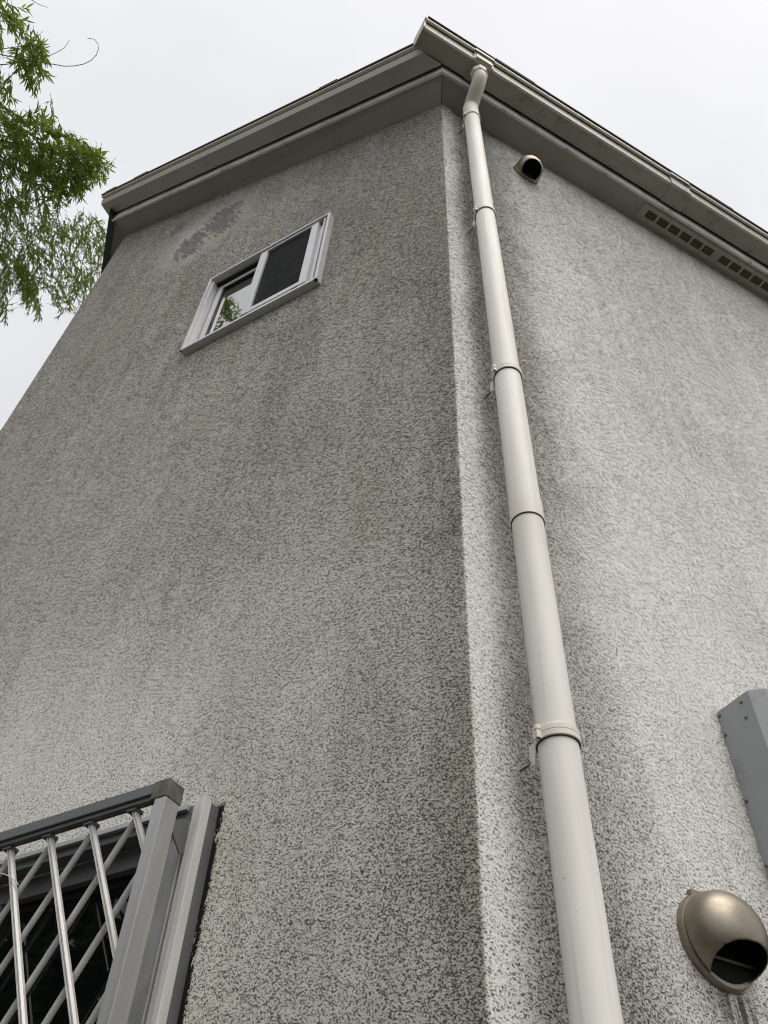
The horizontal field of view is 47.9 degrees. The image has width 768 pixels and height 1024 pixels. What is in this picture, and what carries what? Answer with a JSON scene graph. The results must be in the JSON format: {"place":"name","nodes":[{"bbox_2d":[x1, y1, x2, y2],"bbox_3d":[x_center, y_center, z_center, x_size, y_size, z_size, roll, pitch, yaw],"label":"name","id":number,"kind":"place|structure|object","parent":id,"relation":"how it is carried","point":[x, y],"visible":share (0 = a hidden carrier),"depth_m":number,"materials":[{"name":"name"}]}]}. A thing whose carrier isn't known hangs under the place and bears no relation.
{"place":"outdoors","nodes":[
{"label":"outdoors","id":0,"kind":"place"},
{"bbox_2d":[0,0,767,430],"label":"sky","id":1,"kind":"structure","parent":0,"point":[684,83],"materials":[{"name":"white"}]},
{"label":"ground","id":2,"kind":"structure","parent":0,"visible":0},
{"bbox_2d":[0,0,98,110],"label":"bamboo","id":3,"kind":"object","parent":2,"relation":"on","point":[35,57],"visible":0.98,"depth_m":6.46,"materials":[{"name":"green plant"}]},
{"bbox_2d":[0,94,115,326],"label":"bamboo","id":4,"kind":"object","parent":2,"relation":"on","point":[40,165],"visible":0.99,"depth_m":6.80,"materials":[{"name":"green plant"}]},
{"bbox_2d":[0,16,767,1023],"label":"house","id":5,"kind":"structure","parent":2,"relation":"on","point":[260,602],"depth_m":2.17,"materials":[{"name":"paint"}]},
{"bbox_2d":[0,778,188,1023],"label":"window grille","id":6,"kind":"object","parent":5,"relation":"attached to","point":[164,797],"depth_m":1.51,"materials":[{"name":"silver metal"}]},
{"bbox_2d":[0,796,218,1023],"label":"window","id":7,"kind":"structure","parent":5,"relation":"in","point":[158,993],"depth_m":1.59,"materials":[{"name":"silver metal"}]},
{"bbox_2d":[180,212,333,355],"bbox_3d":[-0.499,-0.943,3.734,0.668,0.665,0.163,-22,-54,20],"label":"window","id":8,"kind":"structure","parent":5,"relation":"in","point":[293,265],"depth_m":3.71,"materials":[{"name":"metal"}]},
{"bbox_2d":[513,155,542,183],"bbox_3d":[0.697,-1.636,4.087,0.140,0.140,0.091,24,-52,-17],"label":"vent cowl","id":9,"kind":"object","parent":5,"relation":"attached to","point":[529,168],"visible":1,"depth_m":4.08,"materials":[{"name":"metal"}]},
{"bbox_2d":[459,64,622,1023],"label":"downpipe","id":10,"kind":"object","parent":5,"relation":"attached to","point":[592,992],"visible":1,"depth_m":1.50,"materials":[{"name":"plastic"}]},
{"bbox_2d":[413,16,767,265],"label":"gutter","id":11,"kind":"object","parent":5,"relation":"attached to","point":[503,83],"visible":0.96,"depth_m":4.42,"materials":[{"name":"plastic"}]},
{"bbox_2d":[635,202,718,260],"bbox_3d":[1.569,-1.494,4.612,0.508,0.007,0.086,24,-52,-17],"label":"soffit vent","id":12,"kind":"object","parent":5,"relation":"attached to","point":[673,229],"visible":1,"depth_m":4.61,"materials":[{"name":"beige metal"}]},
{"bbox_2d":[677,888,767,993],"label":"vent cowl","id":13,"kind":"object","parent":5,"relation":"attached to","point":[723,935],"visible":1,"depth_m":1.37,"materials":[{"name":"metal"}]},
{"bbox_2d":[709,248,767,296],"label":"soffit vent","id":14,"kind":"object","parent":5,"relation":"attached to","point":[739,269],"visible":1,"depth_m":4.74,"materials":[{"name":"beige metal"}]},
{"bbox_2d":[717,688,767,876],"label":"duct cover","id":15,"kind":"object","parent":5,"relation":"attached to","point":[743,719],"visible":1,"depth_m":1.74,"materials":[{"name":"grey metal"}]}
]}

